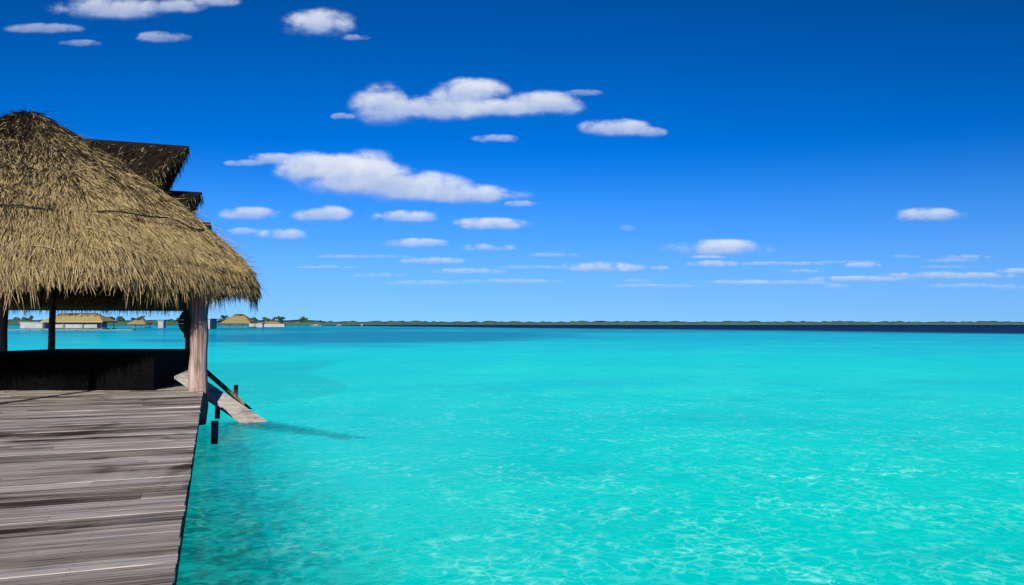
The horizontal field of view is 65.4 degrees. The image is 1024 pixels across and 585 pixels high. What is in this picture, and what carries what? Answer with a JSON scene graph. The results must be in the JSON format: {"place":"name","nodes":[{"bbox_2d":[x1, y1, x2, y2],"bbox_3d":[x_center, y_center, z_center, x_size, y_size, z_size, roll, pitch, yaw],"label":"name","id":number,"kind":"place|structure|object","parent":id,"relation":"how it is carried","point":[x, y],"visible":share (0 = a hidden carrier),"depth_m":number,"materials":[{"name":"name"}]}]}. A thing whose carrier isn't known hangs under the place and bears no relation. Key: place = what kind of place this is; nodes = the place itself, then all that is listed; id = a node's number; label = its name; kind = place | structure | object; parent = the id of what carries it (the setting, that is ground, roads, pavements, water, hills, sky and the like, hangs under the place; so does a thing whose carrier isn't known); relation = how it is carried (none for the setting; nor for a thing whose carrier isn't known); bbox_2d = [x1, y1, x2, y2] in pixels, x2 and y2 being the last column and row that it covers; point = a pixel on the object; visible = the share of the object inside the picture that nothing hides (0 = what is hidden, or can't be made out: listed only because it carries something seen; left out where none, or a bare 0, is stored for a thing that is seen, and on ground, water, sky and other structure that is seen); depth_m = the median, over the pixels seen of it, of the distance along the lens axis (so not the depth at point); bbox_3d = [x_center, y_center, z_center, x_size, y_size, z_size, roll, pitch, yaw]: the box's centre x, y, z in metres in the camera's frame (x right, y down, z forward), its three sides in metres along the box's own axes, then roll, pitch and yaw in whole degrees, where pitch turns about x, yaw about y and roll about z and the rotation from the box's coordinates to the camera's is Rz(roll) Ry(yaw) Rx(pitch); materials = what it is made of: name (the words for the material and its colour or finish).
{"place":"outdoors","nodes":[
{"label":"outdoors","id":0,"kind":"place"},
{"bbox_2d":[8,325,126,325],"bbox_3d":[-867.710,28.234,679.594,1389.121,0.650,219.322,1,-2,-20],"label":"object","id":1,"kind":"structure","parent":0,"point":[107,325],"depth_m":747.52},
{"bbox_2d":[55,322,106,327],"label":"yellow palapa walls","id":2,"kind":"structure","parent":0,"point":[79,325],"depth_m":233.03,"materials":[{"name":"paint"}]},
{"bbox_2d":[40,313,117,321],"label":"thatched roof","id":3,"kind":"structure","parent":2,"relation":"on","point":[64,317],"depth_m":233.52,"materials":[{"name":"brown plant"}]},
{"bbox_2d":[78,0,146,16],"bbox_3d":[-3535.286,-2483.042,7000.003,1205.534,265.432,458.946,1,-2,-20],"label":"cloud","id":4,"kind":"structure","parent":0,"point":[103,8],"depth_m":7000.00,"materials":[{"name":"white"}]},
{"bbox_2d":[127,318,151,323],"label":"thatched roof","id":5,"kind":"structure","parent":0,"point":[139,321],"depth_m":327.73,"materials":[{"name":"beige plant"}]},
{"bbox_2d":[8,319,325,324],"bbox_3d":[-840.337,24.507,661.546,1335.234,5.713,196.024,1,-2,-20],"label":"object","id":6,"kind":"object","parent":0,"point":[17,321],"visible":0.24,"depth_m":741.18,"materials":[{"name":"green plant"}]},
{"bbox_2d":[13,315,320,321],"bbox_3d":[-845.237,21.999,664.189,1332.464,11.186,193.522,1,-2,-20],"label":"trees","id":7,"kind":"object","parent":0,"point":[121,318],"visible":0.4,"depth_m":786.89,"materials":[{"name":"green plant"}]},
{"bbox_2d":[145,0,193,10],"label":"cloud","id":8,"kind":"structure","parent":0,"point":[178,5],"depth_m":7035.00,"materials":[{"name":"white"}]},
{"bbox_2d":[196,0,232,4],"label":"cloud","id":9,"kind":"structure","parent":0,"point":[218,2],"depth_m":7070.00,"materials":[{"name":"white"}]},
{"bbox_2d":[224,208,268,217],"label":"cloud","id":10,"kind":"structure","parent":0,"point":[250,213],"depth_m":7875.00,"materials":[{"name":"white"}]},
{"bbox_2d":[263,320,281,323],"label":"thatched roof","id":11,"kind":"structure","parent":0,"point":[271,322],"depth_m":369.87,"materials":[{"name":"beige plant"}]},
{"bbox_2d":[260,154,293,162],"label":"cloud","id":12,"kind":"structure","parent":0,"point":[280,158],"depth_m":7770.00,"materials":[{"name":"white"}]},
{"bbox_2d":[261,230,300,237],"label":"cloud","id":13,"kind":"structure","parent":0,"point":[292,234],"depth_m":7945.00,"materials":[{"name":"white"}]},
{"bbox_2d":[278,154,356,179],"bbox_3d":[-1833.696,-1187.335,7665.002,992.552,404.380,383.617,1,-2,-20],"label":"cloud","id":14,"kind":"structure","parent":0,"point":[299,167],"depth_m":7665.00,"materials":[{"name":"white"}]},
{"bbox_2d":[290,10,351,32],"bbox_3d":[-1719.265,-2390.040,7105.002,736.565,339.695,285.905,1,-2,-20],"label":"cloud","id":15,"kind":"structure","parent":0,"point":[318,21],"depth_m":7105.00,"materials":[{"name":"white"}]},
{"bbox_2d":[294,207,348,219],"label":"cloud","id":16,"kind":"structure","parent":0,"point":[334,213],"depth_m":7910.00,"materials":[{"name":"white"}]},
{"bbox_2d":[314,153,406,192],"bbox_3d":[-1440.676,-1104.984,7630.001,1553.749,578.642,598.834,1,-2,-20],"label":"cloud","id":17,"kind":"structure","parent":0,"point":[368,172],"depth_m":7630.00,"materials":[{"name":"white"}]},
{"bbox_2d":[354,92,408,119],"bbox_3d":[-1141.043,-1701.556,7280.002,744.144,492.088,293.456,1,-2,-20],"label":"cloud","id":18,"kind":"structure","parent":0,"point":[384,106],"depth_m":7280.00,"materials":[{"name":"white"}]},
{"bbox_2d":[387,211,432,220],"bbox_3d":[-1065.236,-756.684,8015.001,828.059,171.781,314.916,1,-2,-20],"label":"cloud","id":19,"kind":"structure","parent":0,"point":[404,216],"depth_m":8015.00,"materials":[{"name":"white"}]},
{"bbox_2d":[394,239,439,246],"bbox_3d":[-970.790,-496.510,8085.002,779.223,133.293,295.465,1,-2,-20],"label":"cloud","id":20,"kind":"structure","parent":0,"point":[415,242],"depth_m":8085.00,"materials":[{"name":"white"}]},
{"bbox_2d":[376,172,466,199],"bbox_3d":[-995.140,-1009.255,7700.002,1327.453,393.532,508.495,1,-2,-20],"label":"cloud","id":21,"kind":"structure","parent":0,"point":[429,186],"depth_m":7700.00,"materials":[{"name":"white"}]},
{"bbox_2d":[407,98,480,117],"bbox_3d":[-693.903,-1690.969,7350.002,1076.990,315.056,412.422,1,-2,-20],"label":"cloud","id":22,"kind":"structure","parent":0,"point":[433,108],"depth_m":7350.00,"materials":[{"name":"white"}]},
{"bbox_2d":[433,79,505,102],"bbox_3d":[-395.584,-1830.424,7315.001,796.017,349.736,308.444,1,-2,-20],"label":"cloud","id":23,"kind":"structure","parent":0,"point":[462,90],"depth_m":7315.00,"materials":[{"name":"white"}]},
{"bbox_2d":[436,186,505,201],"bbox_3d":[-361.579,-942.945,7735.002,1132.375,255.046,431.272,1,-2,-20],"label":"cloud","id":24,"kind":"structure","parent":0,"point":[485,193],"depth_m":7735.00,"materials":[{"name":"white"}]},
{"bbox_2d":[461,218,518,228],"bbox_3d":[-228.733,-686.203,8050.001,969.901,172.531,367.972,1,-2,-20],"label":"cloud","id":25,"kind":"structure","parent":0,"point":[490,223],"depth_m":8050.00,"materials":[{"name":"white"}]},
{"bbox_2d":[474,100,529,114],"bbox_3d":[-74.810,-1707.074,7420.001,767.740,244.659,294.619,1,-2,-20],"label":"cloud","id":26,"kind":"structure","parent":0,"point":[499,107],"depth_m":7420.00,"materials":[{"name":"white"}]},
{"bbox_2d":[0,0,1023,321],"label":"sky","id":27,"kind":"structure","parent":0,"point":[803,133],"materials":[{"name":"blue"}]},
{"bbox_2d":[7,325,1023,584],"bbox_3d":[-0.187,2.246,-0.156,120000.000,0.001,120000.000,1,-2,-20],"label":"lagoon water","id":28,"kind":"structure","parent":0,"point":[629,455],"depth_m":13.55,"materials":[{"name":"teal liquid"}]},
{"bbox_2d":[8,328,135,331],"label":"dock","id":29,"kind":"object","parent":28,"relation":"in","point":[76,329],"visible":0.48,"depth_m":203.89,"materials":[{"name":"grey wood"}]},
{"bbox_2d":[43,322,115,330],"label":"yellow palapa posts","id":30,"kind":"object","parent":28,"relation":"in","point":[80,328],"visible":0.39,"depth_m":233.12,"materials":[{"name":"wood"}]},
{"bbox_2d":[128,324,149,328],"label":"shore hut posts","id":31,"kind":"object","parent":28,"relation":"in","point":[135,327],"visible":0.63,"depth_m":326.72,"materials":[{"name":"grey wood"}]},
{"bbox_2d":[175,397,202,584],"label":"deck edge","id":32,"kind":"object","parent":28,"relation":"in","point":[181,537],"visible":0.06,"depth_m":6.97,"materials":[{"name":"wood"}]},
{"bbox_2d":[0,382,202,584],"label":"pier deck planks","id":33,"kind":"object","parent":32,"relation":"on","point":[68,463],"visible":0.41,"depth_m":7.46,"materials":[{"name":"grey wood"}]},
{"bbox_2d":[188,286,209,424],"bbox_3d":[-6.992,1.932,17.737,0.456,5.203,0.447,1,-2,-20],"label":"wooden post","id":34,"kind":"object","parent":28,"relation":"in","point":[197,369],"visible":0.42,"depth_m":17.62,"materials":[{"name":"wood"}]},
{"bbox_2d":[208,319,217,328],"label":"white house","id":35,"kind":"structure","parent":28,"relation":"on","point":[212,323],"depth_m":254.07,"materials":[{"name":"paint"}]},
{"bbox_2d":[211,406,219,443],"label":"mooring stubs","id":36,"kind":"object","parent":28,"relation":"in","point":[214,431],"visible":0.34,"depth_m":14.84,"materials":[{"name":"brown wood"}]},
{"bbox_2d":[174,370,267,422],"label":"wooden ramp","id":37,"kind":"structure","parent":28,"relation":"in","point":[229,405],"depth_m":18.27,"materials":[{"name":"grey wood"}]},
{"bbox_2d":[207,369,251,408],"bbox_3d":[-7.417,2.799,20.889,1.841,2.113,0.306,0,-2,-10],"label":"leaning timber","id":38,"kind":"object","parent":28,"relation":"in","point":[224,387],"visible":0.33,"depth_m":20.80,"materials":[{"name":"brown wood"}]},
{"bbox_2d":[221,314,256,322],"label":"thatched roof","id":39,"kind":"structure","parent":28,"relation":"in","point":[238,318],"depth_m":341.74,"materials":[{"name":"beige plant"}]},
{"bbox_2d":[264,324,285,326],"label":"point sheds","id":40,"kind":"object","parent":28,"relation":"on","point":[274,325],"visible":0.5,"depth_m":348.46,"materials":[{"name":"white paint"}]},
{"bbox_3d":[-11.504,3.148,11.600,12.480,2.300,27.237,1,-2,-20],"label":"pier","id":41,"kind":"object","parent":28,"relation":"in","visible":0},
{"bbox_2d":[0,349,189,389],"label":"wall","id":42,"kind":"structure","parent":41,"relation":"on","point":[98,369],"depth_m":17.80,"materials":[{"name":"brown wood"}]},
{"bbox_2d":[0,277,170,350],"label":"support posts","id":43,"kind":"object","parent":42,"relation":"on","point":[4,330],"visible":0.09,"depth_m":21.97,"materials":[{"name":"brown wood"}]},
{"bbox_2d":[0,289,190,310],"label":"roof","id":44,"kind":"structure","parent":43,"relation":"on","point":[45,295],"depth_m":22.76,"materials":[{"name":"beige wicker"}]},
{"bbox_2d":[9,299,191,319],"bbox_3d":[-15.072,0.596,26.279,9.241,0.597,9.604,1,-2,-20],"label":"thatch fringe","id":45,"kind":"object","parent":44,"relation":"attached to","point":[45,302],"visible":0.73,"depth_m":22.64,"materials":[{"name":"brown plant"}]},
{"bbox_2d":[0,106,272,308],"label":"thatched roof","id":46,"kind":"structure","parent":43,"relation":"on","point":[74,266],"depth_m":16.13,"materials":[{"name":"beige wicker"}]},
{"bbox_2d":[0,204,205,229],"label":"palapa roof rope","id":47,"kind":"object","parent":46,"relation":"on","point":[103,211],"visible":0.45,"depth_m":16.01,"materials":[{"name":"brown fabric"}]},
{"bbox_2d":[0,278,257,317],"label":"palapa roof tufts","id":48,"kind":"object","parent":46,"relation":"attached to","point":[253,302],"visible":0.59,"depth_m":16.45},
{"bbox_2d":[0,241,260,308],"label":"thatch fringe","id":49,"kind":"object","parent":46,"relation":"attached to","point":[176,291],"visible":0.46,"depth_m":15.82,"materials":[{"name":"beige plant"}]},
{"bbox_2d":[83,138,188,189],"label":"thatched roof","id":50,"kind":"structure","parent":46,"relation":"on","point":[167,185],"depth_m":26.76,"materials":[{"name":"brown wicker"}]},
{"bbox_2d":[156,147,191,190],"bbox_3d":[-11.682,-4.155,27.682,1.030,1.977,4.176,1,-2,-20],"label":"thatch fringe","id":51,"kind":"object","parent":50,"relation":"attached to","point":[175,167],"visible":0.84,"depth_m":27.17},
{"bbox_2d":[163,190,203,213],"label":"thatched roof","id":52,"kind":"structure","parent":46,"relation":"on","point":[197,195],"depth_m":27.27,"materials":[{"name":"brown wicker"}]},
{"bbox_2d":[185,194,204,215],"bbox_3d":[-11.207,-2.783,27.859,0.859,1.491,5.446,1,-2,-20],"label":"thatch fringe","id":53,"kind":"object","parent":52,"relation":"attached to","point":[195,201],"visible":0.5,"depth_m":27.28,"materials":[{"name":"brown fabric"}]},
{"bbox_2d":[178,292,189,337],"bbox_3d":[-7.235,0.311,17.598,0.245,1.371,0.256,1,-2,-20],"label":"hanging lantern","id":54,"kind":"object","parent":46,"relation":"attached to","point":[184,319],"visible":0.97,"depth_m":17.51,"materials":[{"name":"black metal"}]},
{"bbox_2d":[185,307,190,348],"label":"palapa posts","id":55,"kind":"object","parent":41,"relation":"on","point":[187,341],"visible":0.13,"depth_m":31.20,"materials":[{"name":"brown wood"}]},
{"bbox_2d":[508,92,579,111],"bbox_3d":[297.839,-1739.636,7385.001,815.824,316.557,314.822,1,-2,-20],"label":"cloud","id":56,"kind":"structure","parent":0,"point":[545,101],"depth_m":7385.00,"materials":[{"name":"white"}]},
{"bbox_2d":[572,263,639,270],"bbox_3d":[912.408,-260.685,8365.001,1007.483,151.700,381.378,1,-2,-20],"label":"cloud","id":57,"kind":"structure","parent":0,"point":[583,267],"depth_m":8365.00,"materials":[{"name":"white"}]},
{"bbox_2d":[582,120,645,134],"bbox_3d":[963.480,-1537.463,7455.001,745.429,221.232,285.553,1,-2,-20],"label":"cloud","id":58,"kind":"structure","parent":0,"point":[630,127],"depth_m":7455.00,"materials":[{"name":"white"}]},
{"bbox_2d":[641,129,656,134],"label":"cloud","id":59,"kind":"structure","parent":0,"point":[649,132],"depth_m":7490.00,"materials":[{"name":"white"}]},
{"bbox_2d":[703,261,733,265],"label":"cloud","id":60,"kind":"structure","parent":0,"point":[707,263],"depth_m":8435.00,"materials":[{"name":"white"}]},
{"bbox_2d":[697,240,751,254],"bbox_3d":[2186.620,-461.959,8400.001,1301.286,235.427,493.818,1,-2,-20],"label":"cloud","id":61,"kind":"structure","parent":0,"point":[711,247],"depth_m":8400.00,"materials":[{"name":"white"}]},
{"bbox_2d":[902,209,953,218],"bbox_3d":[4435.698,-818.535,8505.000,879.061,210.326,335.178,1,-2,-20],"label":"cloud","id":62,"kind":"structure","parent":0,"point":[933,214],"depth_m":8505.00,"materials":[{"name":"white"}]},
{"bbox_3d":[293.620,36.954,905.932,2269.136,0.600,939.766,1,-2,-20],"label":"shore land","id":63,"kind":"structure","parent":0,"visible":0},
{"bbox_2d":[19,320,264,327],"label":"shore sheds","id":64,"kind":"object","parent":63,"relation":"on","point":[161,323],"visible":0.91,"depth_m":289.66,"materials":[{"name":"white paint"}]},
{"bbox_2d":[217,320,1023,324],"bbox_3d":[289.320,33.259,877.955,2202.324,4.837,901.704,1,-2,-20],"label":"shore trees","id":65,"kind":"object","parent":63,"relation":"on","point":[298,322],"visible":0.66,"depth_m":855.21,"materials":[{"name":"green plant"}]}
]}

